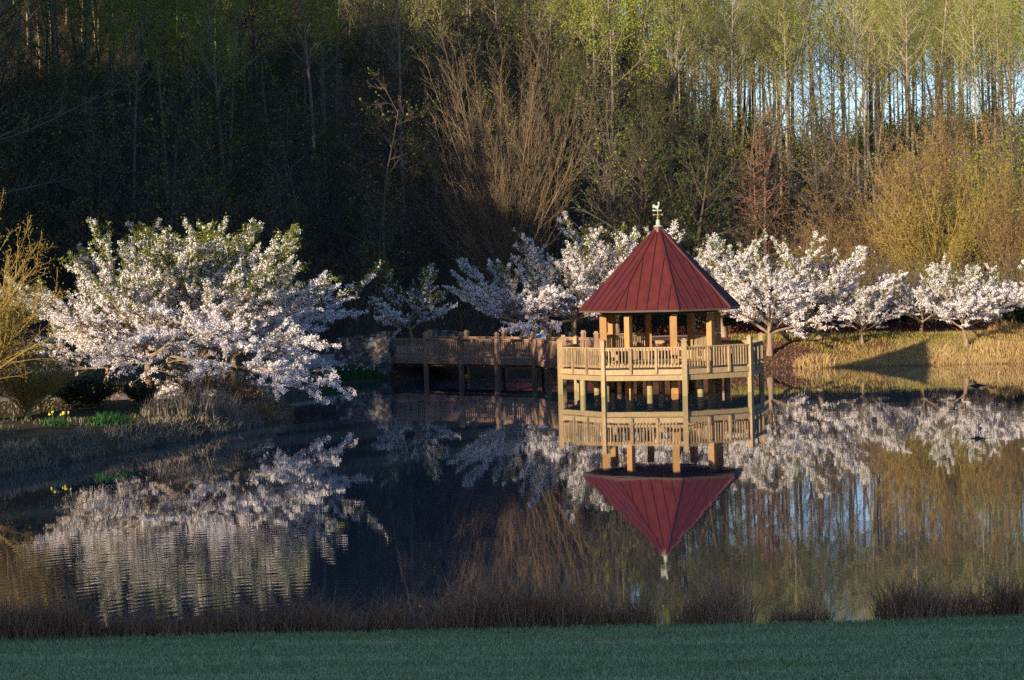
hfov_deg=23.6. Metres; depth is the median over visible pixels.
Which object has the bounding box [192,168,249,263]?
understorey tree
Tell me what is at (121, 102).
understorey tree
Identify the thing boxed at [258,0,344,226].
tall tree
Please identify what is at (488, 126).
understorey tree
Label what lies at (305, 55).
understorey tree
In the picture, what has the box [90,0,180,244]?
tall tree
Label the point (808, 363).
grass tuft
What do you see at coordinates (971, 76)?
tall tree
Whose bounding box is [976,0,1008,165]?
tall tree
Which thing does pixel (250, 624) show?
grass tussock
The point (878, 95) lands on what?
tall tree
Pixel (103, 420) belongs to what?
daffodil clump
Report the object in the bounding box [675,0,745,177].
tall tree
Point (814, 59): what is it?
tall tree
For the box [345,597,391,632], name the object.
grass tussock
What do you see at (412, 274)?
understorey tree
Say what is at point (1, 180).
understorey tree
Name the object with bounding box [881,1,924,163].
tall tree
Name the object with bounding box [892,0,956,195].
tall tree
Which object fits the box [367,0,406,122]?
tall tree
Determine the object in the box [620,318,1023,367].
leaf bed
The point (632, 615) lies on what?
grass tussock
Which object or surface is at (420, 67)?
understorey tree
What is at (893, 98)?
tall tree
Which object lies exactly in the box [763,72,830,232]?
understorey tree
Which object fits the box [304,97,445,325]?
understorey tree
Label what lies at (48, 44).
understorey tree
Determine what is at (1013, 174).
tree
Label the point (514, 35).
understorey tree
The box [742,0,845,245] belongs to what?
leaning tree
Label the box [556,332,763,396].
viewing deck
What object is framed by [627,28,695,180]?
understorey tree
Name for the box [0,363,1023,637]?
water
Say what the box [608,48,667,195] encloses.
understorey tree
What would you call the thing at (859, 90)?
sky
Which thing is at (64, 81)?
understorey tree
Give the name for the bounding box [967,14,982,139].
tall tree
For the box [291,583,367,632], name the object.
grass tussock
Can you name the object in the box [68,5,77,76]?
tall tree
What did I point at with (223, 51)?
tall tree
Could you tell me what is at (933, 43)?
tall tree
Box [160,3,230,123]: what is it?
understorey tree
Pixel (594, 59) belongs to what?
tall tree
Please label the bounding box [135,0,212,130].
understorey tree
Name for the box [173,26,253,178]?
understorey tree
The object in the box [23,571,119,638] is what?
grass tussock
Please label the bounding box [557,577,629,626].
grass tussock
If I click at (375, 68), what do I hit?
understorey tree
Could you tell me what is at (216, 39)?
tall tree
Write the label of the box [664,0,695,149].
tall tree
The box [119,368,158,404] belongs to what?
shrub
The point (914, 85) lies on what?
tall tree
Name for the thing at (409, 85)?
understorey tree
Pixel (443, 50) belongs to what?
understorey tree
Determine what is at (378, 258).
understorey tree
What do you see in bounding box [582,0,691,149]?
leaning tree
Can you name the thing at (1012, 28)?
tall tree
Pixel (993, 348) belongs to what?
grass tuft
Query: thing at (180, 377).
shrub
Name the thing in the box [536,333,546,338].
information sign
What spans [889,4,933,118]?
tall tree
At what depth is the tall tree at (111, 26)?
182.04 m
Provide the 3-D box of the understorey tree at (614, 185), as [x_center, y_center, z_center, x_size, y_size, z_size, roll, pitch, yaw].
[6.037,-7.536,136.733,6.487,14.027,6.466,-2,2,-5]
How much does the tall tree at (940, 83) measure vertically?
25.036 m
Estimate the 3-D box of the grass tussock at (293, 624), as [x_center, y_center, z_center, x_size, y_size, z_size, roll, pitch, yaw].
[-2.912,3.566,32.488,1.488,1.108,1.351,0,2,35]
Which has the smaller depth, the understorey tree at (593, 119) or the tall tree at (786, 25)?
the understorey tree at (593, 119)
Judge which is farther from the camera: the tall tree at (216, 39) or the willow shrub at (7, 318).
the tall tree at (216, 39)
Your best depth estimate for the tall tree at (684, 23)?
167.69 m
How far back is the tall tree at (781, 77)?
236.85 m
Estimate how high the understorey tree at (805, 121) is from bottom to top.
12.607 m
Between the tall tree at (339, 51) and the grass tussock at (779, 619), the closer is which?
the grass tussock at (779, 619)
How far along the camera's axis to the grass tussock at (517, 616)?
31.90 m
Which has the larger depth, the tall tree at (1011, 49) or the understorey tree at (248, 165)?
the tall tree at (1011, 49)
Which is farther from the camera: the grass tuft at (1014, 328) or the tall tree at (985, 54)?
the tall tree at (985, 54)
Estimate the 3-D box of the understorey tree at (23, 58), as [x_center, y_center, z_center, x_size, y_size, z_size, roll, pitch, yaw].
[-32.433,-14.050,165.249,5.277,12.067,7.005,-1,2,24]
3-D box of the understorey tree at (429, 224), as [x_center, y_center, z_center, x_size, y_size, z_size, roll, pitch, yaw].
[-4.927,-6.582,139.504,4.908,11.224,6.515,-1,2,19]
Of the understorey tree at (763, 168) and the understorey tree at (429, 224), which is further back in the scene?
the understorey tree at (763, 168)
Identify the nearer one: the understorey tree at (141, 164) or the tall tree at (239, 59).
the understorey tree at (141, 164)
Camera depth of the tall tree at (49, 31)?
176.25 m
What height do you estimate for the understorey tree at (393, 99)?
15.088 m
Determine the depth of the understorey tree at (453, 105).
176.68 m
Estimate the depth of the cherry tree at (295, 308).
87.60 m
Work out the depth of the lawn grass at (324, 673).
26.20 m
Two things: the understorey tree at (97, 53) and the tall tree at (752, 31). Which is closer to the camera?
the understorey tree at (97, 53)
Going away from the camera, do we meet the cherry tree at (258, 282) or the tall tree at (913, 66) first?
the cherry tree at (258, 282)
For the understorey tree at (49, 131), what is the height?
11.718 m
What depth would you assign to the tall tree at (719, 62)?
228.85 m
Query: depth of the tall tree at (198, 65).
172.05 m
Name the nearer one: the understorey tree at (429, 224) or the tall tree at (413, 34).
the understorey tree at (429, 224)
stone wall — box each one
[335,331,396,375]
[427,329,458,353]
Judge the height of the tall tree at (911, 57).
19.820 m
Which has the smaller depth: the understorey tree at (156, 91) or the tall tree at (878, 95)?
the understorey tree at (156, 91)
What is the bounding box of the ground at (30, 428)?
[0,0,1023,679]
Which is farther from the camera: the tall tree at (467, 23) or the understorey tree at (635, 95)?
the tall tree at (467, 23)
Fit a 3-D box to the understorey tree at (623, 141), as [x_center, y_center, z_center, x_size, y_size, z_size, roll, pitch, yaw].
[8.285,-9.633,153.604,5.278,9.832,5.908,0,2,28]
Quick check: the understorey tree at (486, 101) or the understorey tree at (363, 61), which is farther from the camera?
the understorey tree at (363, 61)
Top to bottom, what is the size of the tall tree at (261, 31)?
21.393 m
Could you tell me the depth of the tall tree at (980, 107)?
278.30 m
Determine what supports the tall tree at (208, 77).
on the ground at (30, 428)
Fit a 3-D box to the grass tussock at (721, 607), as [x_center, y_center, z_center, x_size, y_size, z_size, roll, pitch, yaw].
[2.803,3.302,32.366,1.707,1.382,1.730,-1,2,0]
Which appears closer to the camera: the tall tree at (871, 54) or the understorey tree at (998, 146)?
the understorey tree at (998, 146)
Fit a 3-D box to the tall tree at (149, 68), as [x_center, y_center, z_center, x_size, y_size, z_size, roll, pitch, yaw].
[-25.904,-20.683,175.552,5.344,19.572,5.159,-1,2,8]
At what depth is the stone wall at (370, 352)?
113.09 m
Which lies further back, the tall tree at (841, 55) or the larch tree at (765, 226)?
the tall tree at (841, 55)
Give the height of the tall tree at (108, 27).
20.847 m
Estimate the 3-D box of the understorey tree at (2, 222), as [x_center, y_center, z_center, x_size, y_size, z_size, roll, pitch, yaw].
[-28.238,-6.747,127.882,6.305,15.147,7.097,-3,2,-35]
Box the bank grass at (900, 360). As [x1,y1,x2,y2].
[728,325,1023,366]
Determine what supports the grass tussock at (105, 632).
on the ground at (30, 428)
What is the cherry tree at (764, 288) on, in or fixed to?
on the ground at (30, 428)
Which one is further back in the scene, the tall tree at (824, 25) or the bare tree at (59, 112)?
the tall tree at (824, 25)
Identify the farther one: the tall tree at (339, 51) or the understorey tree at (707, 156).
the tall tree at (339, 51)
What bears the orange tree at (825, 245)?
on the ground at (30, 428)
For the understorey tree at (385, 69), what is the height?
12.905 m
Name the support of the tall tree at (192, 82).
on the ground at (30, 428)
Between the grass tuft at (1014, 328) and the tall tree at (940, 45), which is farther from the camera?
the tall tree at (940, 45)
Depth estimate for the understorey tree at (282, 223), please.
128.78 m
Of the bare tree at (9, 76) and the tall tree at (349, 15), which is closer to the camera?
the bare tree at (9, 76)
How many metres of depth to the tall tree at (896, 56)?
245.53 m
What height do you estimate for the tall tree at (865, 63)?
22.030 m
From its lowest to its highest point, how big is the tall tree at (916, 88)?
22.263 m
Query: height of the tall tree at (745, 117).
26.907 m
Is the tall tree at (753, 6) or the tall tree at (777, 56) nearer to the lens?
the tall tree at (777, 56)
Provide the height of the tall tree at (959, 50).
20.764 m
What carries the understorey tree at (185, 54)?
on the ground at (30, 428)
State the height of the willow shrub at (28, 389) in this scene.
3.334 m
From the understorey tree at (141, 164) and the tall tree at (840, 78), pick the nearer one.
the understorey tree at (141, 164)
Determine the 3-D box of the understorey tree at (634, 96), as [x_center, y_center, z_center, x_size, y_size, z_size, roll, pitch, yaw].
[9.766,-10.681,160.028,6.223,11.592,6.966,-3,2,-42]
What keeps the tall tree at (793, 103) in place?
on the ground at (30, 428)
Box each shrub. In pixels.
[0,189,91,382]
[0,321,94,418]
[0,339,90,409]
[45,356,93,406]
[68,365,121,407]
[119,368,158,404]
[162,350,242,403]
[202,365,252,402]
[722,310,741,331]
[877,295,909,325]
[928,292,966,324]
[992,294,1023,324]
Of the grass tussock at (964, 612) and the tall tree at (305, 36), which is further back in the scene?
the tall tree at (305, 36)
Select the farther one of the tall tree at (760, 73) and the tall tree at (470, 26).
the tall tree at (760, 73)
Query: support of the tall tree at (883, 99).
on the ground at (30, 428)
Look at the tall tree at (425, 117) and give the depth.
179.16 m
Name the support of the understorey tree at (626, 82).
on the ground at (30, 428)
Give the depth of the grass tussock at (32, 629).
31.89 m
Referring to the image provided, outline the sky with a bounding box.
[603,0,1023,143]
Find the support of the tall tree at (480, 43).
on the ground at (30, 428)
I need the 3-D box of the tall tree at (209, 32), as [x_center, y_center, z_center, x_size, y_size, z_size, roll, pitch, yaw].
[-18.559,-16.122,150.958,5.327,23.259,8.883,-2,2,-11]
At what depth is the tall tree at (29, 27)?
195.11 m
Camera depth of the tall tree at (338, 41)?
191.83 m
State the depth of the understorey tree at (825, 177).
170.79 m
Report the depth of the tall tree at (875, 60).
229.44 m
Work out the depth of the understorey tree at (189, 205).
132.24 m
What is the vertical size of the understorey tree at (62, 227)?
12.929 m
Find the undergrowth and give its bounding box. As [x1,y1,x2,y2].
[0,40,1023,347]
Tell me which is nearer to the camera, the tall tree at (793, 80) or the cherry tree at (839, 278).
the cherry tree at (839, 278)
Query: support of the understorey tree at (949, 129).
on the ground at (30, 428)
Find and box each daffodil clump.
[40,411,71,425]
[84,411,136,429]
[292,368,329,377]
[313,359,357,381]
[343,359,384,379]
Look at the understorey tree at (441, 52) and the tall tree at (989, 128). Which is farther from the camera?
the tall tree at (989, 128)
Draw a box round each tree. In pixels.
[0,0,30,76]
[0,0,34,53]
[0,0,52,122]
[0,0,66,185]
[0,0,164,212]
[0,19,45,170]
[0,35,91,225]
[0,45,82,187]
[0,55,105,225]
[0,62,69,297]
[0,62,113,311]
[0,110,45,276]
[0,114,96,330]
[0,127,28,280]
[0,133,57,297]
[0,217,295,391]
[1,0,55,125]
[2,70,118,237]
[4,272,187,386]
[8,0,91,111]
[11,0,95,127]
[14,217,293,386]
[16,0,85,126]
[16,49,79,196]
[18,57,115,259]
[19,55,173,319]
[22,32,107,165]
[24,0,71,116]
[26,1,124,148]
[27,43,136,232]
[30,91,137,320]
[35,0,119,213]
[35,14,37,63]
[36,13,40,68]
[37,0,124,90]
[37,56,139,269]
[38,0,65,60]
[49,64,156,277]
[49,213,310,388]
[55,65,142,203]
[57,0,131,132]
[65,217,340,391]
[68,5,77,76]
[73,0,149,170]
[79,0,146,131]
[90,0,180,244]
[95,0,157,139]
[97,56,218,280]
[104,14,147,120]
[105,87,172,216]
[109,91,227,273]
[113,80,234,237]
[114,6,180,139]
[115,0,193,226]
[116,0,181,182]
[121,288,356,404]
[123,18,200,172]
[125,16,204,157]
[125,212,384,386]
[126,0,156,126]
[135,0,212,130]
[138,48,188,161]
[144,0,178,113]
[144,3,209,105]
[148,0,196,145]
[148,0,242,192]
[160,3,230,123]
[163,0,220,145]
[163,0,280,209]
[165,75,310,253]
[166,0,256,233]
[166,92,279,264]
[166,161,220,269]
[170,1,220,134]
[172,31,252,201]
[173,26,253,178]
[174,0,236,159]
[176,0,286,237]
[191,88,320,262]
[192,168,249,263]
[212,0,279,142]
[216,10,272,105]
[222,0,293,168]
[223,0,292,191]
[227,0,262,116]
[232,64,331,266]
[236,0,330,164]
[238,21,294,128]
[240,16,334,214]
[246,171,321,321]
[251,104,349,323]
[251,165,335,299]
[256,4,259,75]
[257,104,405,317]
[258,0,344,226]
[266,0,345,114]
[273,1,298,108]
[280,0,359,160]
[286,0,367,182]
[289,105,368,286]
[291,0,311,125]
[294,0,390,124]
[297,49,381,245]
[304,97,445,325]
[312,53,405,225]
[320,61,386,208]
[321,67,457,331]
[322,0,365,142]
[323,0,382,115]
[326,28,411,176]
[329,19,404,135]
[333,171,405,336]
[335,0,395,150]
[339,0,353,90]
[339,60,454,282]
[340,0,415,137]
[341,30,412,194]
[344,1,452,216]
[347,0,454,235]
[352,1,359,67]
[357,0,442,158]
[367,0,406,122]
[367,0,438,139]
[368,261,457,344]
[375,0,439,127]
[379,6,486,196]
[382,127,476,310]
[386,0,464,168]
[388,10,465,151]
[394,8,479,160]
[398,13,612,322]
[401,0,486,133]
[404,64,507,255]
[406,0,486,208]
[408,6,516,225]
[409,0,511,158]
[415,0,514,145]
[426,14,467,97]
[427,53,478,177]
[442,244,586,336]
[445,8,544,212]
[446,0,528,101]
[447,48,510,200]
[450,0,454,70]
[455,0,486,93]
[456,81,542,270]
[464,0,524,164]
[464,0,578,162]
[466,0,468,51]
[469,0,512,110]
[479,0,482,98]
[479,0,563,124]
[481,1,552,82]
[484,0,600,203]
[484,11,543,132]
[487,0,489,65]
[497,86,559,231]
[499,226,642,342]
[502,0,563,165]
[504,0,592,121]
[512,27,627,284]
[525,6,575,75]
[526,0,576,142]
[526,1,609,133]
[530,3,607,96]
[532,1,629,163]
[534,50,594,181]
[534,51,622,242]
[535,0,626,215]
[536,0,642,199]
[536,210,686,338]
[543,0,659,197]
[553,0,621,142]
[553,50,666,244]
[560,0,679,236]
[563,81,705,262]
[564,81,683,263]
[572,30,621,150]
[575,0,646,130]
[575,128,650,319]
[577,35,635,145]
[579,0,609,137]
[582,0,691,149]
[586,104,701,259]
[588,223,724,316]
[592,35,636,115]
[597,0,720,191]
[603,111,699,229]
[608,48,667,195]
[608,87,723,241]
[609,12,667,128]
[612,5,638,80]
[616,85,679,228]
[617,35,693,214]
[618,0,672,131]
[618,48,711,216]
[619,28,622,72]
[624,0,730,235]
[626,0,711,221]
[626,24,707,177]
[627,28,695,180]
[637,0,694,135]
[649,0,697,141]
[649,0,711,167]
[654,52,737,215]
[654,83,774,322]
[655,0,719,172]
[656,79,739,226]
[657,0,706,138]
[661,0,712,186]
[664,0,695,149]
[664,0,706,144]
[664,146,742,259]
[665,70,749,231]
[669,154,738,252]
[670,0,747,207]
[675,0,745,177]
[677,89,744,230]
[683,0,748,200]
[686,0,747,191]
[687,0,745,191]
[689,1,733,178]
[696,230,812,336]
[697,61,801,246]
[697,231,863,355]
[698,1,729,163]
[699,0,768,221]
[703,0,751,164]
[704,2,742,166]
[708,0,755,173]
[711,0,751,199]
[712,0,749,180]
[712,136,790,308]
[719,0,770,169]
[720,105,813,285]
[721,2,751,131]
[725,111,797,243]
[726,0,788,206]
[728,0,780,168]
[728,3,769,123]
[733,0,774,178]
[733,0,817,213]
[734,0,778,157]
[737,0,796,198]
[737,2,773,145]
[742,0,813,181]
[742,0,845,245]
[748,6,783,155]
[750,0,809,198]
[750,235,908,339]
[754,0,806,182]
[754,0,812,185]
[754,0,815,203]
[755,0,819,221]
[756,0,821,165]
[756,3,818,172]
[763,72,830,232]
[767,1,832,179]
[770,0,844,205]
[770,53,790,156]
[772,111,963,288]
[773,71,840,211]
[777,63,857,236]
[779,67,866,248]
[782,0,839,175]
[782,213,890,322]
[783,0,820,161]
[783,1,820,137]
[790,122,852,245]
[794,0,838,162]
[795,0,858,197]
[797,0,831,144]
[797,0,876,184]
[801,1,839,140]
[813,113,865,222]
[815,2,852,137]
[815,3,855,121]
[817,0,904,216]
[819,0,861,155]
[821,1,860,176]
[821,44,927,245]
[824,275,907,344]
[828,0,873,160]
[828,0,908,206]
[833,0,896,186]
[835,0,893,173]
[840,0,896,177]
[845,0,902,179]
[847,0,902,181]
[849,2,892,157]
[850,0,918,211]
[850,144,1014,290]
[851,1,883,141]
[858,0,897,168]
[858,0,940,212]
[858,80,935,229]
[863,93,1023,267]
[866,0,908,117]
[870,0,934,187]
[871,0,933,186]
[871,0,943,146]
[873,264,978,331]
[878,0,920,156]
[879,7,894,134]
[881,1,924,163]
[881,6,909,141]
[882,0,900,145]
[883,0,935,167]
[885,39,981,194]
[887,63,1005,219]
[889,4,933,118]
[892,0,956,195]
[894,1,938,164]
[895,106,1023,279]
[896,0,986,192]
[899,5,930,130]
[909,0,952,158]
[909,0,973,164]
[911,252,1023,348]
[912,89,972,190]
[913,84,988,223]
[914,0,980,181]
[917,0,989,187]
[919,2,969,164]
[922,1,958,162]
[925,0,985,182]
[926,0,982,159]
[927,0,991,163]
[928,0,971,167]
[928,2,978,161]
[929,0,981,162]
[930,49,1023,199]
[941,0,1022,202]
[950,3,993,173]
[955,141,1023,305]
[956,0,1023,187]
[957,32,1023,204]
[965,119,1023,191]
[967,1,1018,175]
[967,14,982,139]
[968,1,1005,162]
[970,1,990,140]
[971,0,1016,153]
[975,1,1023,121]
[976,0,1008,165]
[976,0,1023,130]
[976,1,1023,95]
[976,259,1023,306]
[983,0,1023,151]
[984,7,999,120]
[985,0,1023,207]
[989,109,1023,232]
[991,0,1018,147]
[992,104,1023,222]
[1001,79,1004,123]
[1008,0,1023,71]
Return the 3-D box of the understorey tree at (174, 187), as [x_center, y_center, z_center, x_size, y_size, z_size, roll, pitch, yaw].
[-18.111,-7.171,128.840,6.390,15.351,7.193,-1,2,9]
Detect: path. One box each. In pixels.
[0,347,422,400]
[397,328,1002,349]
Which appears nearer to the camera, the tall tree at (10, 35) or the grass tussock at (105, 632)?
the grass tussock at (105, 632)
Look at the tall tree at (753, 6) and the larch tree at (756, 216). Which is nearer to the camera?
the larch tree at (756, 216)
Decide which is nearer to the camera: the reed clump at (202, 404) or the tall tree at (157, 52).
the reed clump at (202, 404)
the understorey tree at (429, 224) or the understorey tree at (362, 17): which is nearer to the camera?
the understorey tree at (429, 224)
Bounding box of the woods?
[11,0,1023,166]
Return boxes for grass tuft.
[793,352,841,367]
[969,338,1016,360]
[985,320,1023,339]
[997,340,1023,361]
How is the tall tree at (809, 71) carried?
on the ground at (30, 428)
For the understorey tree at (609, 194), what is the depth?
129.53 m
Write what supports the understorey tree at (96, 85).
on the ground at (30, 428)
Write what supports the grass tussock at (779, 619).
on the ground at (30, 428)
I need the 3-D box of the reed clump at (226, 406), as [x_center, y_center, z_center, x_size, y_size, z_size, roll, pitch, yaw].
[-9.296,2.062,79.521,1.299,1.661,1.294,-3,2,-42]
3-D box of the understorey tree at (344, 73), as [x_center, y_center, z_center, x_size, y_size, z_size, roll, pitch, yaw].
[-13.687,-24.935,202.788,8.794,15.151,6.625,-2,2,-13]
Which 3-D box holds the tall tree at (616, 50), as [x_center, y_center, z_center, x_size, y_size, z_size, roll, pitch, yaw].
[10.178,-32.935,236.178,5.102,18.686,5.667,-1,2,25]
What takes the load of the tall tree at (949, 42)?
on the ground at (30, 428)
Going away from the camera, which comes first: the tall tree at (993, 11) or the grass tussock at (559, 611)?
the grass tussock at (559, 611)
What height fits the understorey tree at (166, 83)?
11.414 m
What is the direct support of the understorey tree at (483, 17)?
on the ground at (30, 428)
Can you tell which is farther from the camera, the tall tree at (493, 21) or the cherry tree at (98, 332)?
the tall tree at (493, 21)
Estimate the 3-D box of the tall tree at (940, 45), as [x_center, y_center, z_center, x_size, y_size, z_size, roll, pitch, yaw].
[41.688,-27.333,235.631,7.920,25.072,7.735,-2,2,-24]
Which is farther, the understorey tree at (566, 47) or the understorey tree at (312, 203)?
the understorey tree at (566, 47)
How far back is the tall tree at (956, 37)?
225.63 m
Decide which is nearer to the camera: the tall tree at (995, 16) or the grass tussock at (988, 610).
the grass tussock at (988, 610)
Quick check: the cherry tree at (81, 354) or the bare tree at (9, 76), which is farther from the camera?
the bare tree at (9, 76)
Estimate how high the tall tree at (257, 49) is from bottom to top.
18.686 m
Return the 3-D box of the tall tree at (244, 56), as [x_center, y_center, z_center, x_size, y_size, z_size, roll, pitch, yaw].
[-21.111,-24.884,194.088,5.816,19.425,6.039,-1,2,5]
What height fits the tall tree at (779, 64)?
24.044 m
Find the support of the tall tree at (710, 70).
on the ground at (30, 428)
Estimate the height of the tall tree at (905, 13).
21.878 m
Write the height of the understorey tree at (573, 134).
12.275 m
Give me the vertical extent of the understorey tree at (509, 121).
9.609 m
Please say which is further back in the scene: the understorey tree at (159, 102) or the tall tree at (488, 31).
the tall tree at (488, 31)
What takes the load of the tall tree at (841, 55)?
on the ground at (30, 428)
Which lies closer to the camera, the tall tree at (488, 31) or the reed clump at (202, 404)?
the reed clump at (202, 404)
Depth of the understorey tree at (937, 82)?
174.61 m
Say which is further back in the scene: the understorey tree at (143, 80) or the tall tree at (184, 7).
the understorey tree at (143, 80)
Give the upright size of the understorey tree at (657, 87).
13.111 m
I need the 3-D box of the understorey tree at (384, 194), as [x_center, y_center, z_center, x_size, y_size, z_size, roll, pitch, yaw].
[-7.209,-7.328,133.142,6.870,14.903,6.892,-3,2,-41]
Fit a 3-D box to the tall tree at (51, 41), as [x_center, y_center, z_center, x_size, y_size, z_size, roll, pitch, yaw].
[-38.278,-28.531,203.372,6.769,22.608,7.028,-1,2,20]
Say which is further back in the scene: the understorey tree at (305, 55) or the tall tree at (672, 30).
the tall tree at (672, 30)
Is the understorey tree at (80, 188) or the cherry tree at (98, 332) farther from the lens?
the understorey tree at (80, 188)
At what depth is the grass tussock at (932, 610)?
31.93 m
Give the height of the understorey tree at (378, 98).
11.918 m
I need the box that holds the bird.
[968,381,986,397]
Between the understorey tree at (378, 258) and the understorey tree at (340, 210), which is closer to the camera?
the understorey tree at (378, 258)
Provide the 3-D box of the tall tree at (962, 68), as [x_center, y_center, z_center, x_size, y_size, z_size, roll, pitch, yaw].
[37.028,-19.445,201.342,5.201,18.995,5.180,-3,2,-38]
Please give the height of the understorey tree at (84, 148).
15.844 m
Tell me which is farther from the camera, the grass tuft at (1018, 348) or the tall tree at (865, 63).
the tall tree at (865, 63)
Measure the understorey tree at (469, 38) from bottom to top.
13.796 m
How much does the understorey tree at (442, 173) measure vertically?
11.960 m
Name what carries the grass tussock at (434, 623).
on the ground at (30, 428)
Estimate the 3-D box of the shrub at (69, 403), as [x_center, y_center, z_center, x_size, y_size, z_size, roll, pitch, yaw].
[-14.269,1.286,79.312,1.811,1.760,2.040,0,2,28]
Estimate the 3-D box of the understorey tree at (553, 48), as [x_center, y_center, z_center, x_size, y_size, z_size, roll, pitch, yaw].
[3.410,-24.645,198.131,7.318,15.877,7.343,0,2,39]
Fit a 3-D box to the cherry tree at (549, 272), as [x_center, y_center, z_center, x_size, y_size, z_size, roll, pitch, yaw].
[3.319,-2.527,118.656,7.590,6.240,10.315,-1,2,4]
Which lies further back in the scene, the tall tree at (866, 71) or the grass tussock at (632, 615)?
the tall tree at (866, 71)
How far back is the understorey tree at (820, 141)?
178.01 m
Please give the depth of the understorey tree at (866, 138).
168.06 m
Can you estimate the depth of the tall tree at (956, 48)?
215.10 m
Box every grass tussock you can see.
[0,561,56,638]
[0,578,78,639]
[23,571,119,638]
[77,595,136,636]
[108,590,181,636]
[146,593,210,635]
[180,569,245,634]
[213,572,292,634]
[248,571,353,633]
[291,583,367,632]
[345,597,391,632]
[350,575,433,631]
[402,573,491,630]
[430,549,548,629]
[461,553,573,629]
[504,553,609,628]
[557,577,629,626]
[597,571,669,626]
[657,579,720,625]
[666,547,776,624]
[760,587,814,623]
[781,584,852,623]
[838,545,951,620]
[878,548,979,619]
[924,569,996,617]
[952,550,1023,617]
[973,546,1023,616]
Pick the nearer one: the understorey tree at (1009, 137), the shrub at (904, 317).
the shrub at (904, 317)
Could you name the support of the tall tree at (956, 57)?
on the ground at (30, 428)
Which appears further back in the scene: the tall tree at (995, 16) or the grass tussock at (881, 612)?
the tall tree at (995, 16)
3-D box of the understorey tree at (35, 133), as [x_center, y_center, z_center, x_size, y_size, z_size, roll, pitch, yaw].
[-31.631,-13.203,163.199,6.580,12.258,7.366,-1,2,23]
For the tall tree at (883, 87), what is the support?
on the ground at (30, 428)
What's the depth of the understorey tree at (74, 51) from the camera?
192.67 m
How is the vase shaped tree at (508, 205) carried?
on the ground at (30, 428)
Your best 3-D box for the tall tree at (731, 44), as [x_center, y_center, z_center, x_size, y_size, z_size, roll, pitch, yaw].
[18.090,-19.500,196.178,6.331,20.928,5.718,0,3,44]
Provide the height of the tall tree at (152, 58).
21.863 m
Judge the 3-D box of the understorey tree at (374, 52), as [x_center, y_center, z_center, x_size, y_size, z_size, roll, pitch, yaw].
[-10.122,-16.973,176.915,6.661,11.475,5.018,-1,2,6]
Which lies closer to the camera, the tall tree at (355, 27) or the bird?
the bird
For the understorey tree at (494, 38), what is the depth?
212.08 m
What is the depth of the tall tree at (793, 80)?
263.69 m
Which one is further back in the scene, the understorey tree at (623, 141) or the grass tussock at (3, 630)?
the understorey tree at (623, 141)
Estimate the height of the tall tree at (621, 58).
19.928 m
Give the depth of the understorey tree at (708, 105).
170.23 m
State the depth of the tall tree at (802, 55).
250.23 m
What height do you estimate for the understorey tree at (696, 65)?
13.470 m
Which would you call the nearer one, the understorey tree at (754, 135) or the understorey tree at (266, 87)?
the understorey tree at (754, 135)
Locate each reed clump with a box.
[139,390,172,415]
[160,381,194,415]
[180,375,224,421]
[210,382,247,426]
[239,399,263,425]
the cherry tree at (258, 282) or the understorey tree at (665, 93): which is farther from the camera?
the understorey tree at (665, 93)
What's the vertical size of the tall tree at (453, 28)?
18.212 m
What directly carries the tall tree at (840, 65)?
on the ground at (30, 428)
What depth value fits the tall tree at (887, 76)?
206.04 m
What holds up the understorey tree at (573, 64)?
on the ground at (30, 428)
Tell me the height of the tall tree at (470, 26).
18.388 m
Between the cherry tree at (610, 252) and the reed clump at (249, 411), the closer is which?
the reed clump at (249, 411)
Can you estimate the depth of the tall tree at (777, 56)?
211.74 m
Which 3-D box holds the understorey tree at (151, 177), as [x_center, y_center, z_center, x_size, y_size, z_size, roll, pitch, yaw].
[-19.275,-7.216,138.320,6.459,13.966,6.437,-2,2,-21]
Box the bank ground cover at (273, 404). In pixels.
[0,350,403,475]
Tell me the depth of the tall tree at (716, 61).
217.71 m
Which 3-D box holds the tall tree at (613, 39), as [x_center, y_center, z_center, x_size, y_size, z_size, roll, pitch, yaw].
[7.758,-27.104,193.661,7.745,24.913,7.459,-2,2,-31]
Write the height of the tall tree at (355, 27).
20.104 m
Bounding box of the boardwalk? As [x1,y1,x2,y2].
[393,330,636,385]
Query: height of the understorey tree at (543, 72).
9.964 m
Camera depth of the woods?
282.56 m
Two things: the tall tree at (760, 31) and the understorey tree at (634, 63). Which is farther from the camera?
the tall tree at (760, 31)
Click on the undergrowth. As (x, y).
(658, 320)
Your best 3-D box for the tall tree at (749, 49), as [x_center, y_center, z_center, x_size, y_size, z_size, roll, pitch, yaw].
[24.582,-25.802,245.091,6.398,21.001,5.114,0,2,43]
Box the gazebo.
[579,201,740,393]
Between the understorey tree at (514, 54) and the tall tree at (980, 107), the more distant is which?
the tall tree at (980, 107)
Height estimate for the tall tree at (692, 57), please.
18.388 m
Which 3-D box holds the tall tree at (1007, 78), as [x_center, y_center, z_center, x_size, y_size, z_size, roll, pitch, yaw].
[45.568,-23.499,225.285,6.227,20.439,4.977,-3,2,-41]
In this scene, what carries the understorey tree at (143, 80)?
on the ground at (30, 428)
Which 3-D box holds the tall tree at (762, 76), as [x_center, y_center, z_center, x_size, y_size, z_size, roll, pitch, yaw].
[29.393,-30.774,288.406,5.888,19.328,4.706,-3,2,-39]
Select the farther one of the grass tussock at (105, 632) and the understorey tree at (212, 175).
the understorey tree at (212, 175)
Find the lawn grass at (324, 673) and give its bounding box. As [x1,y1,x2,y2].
[0,613,1023,679]

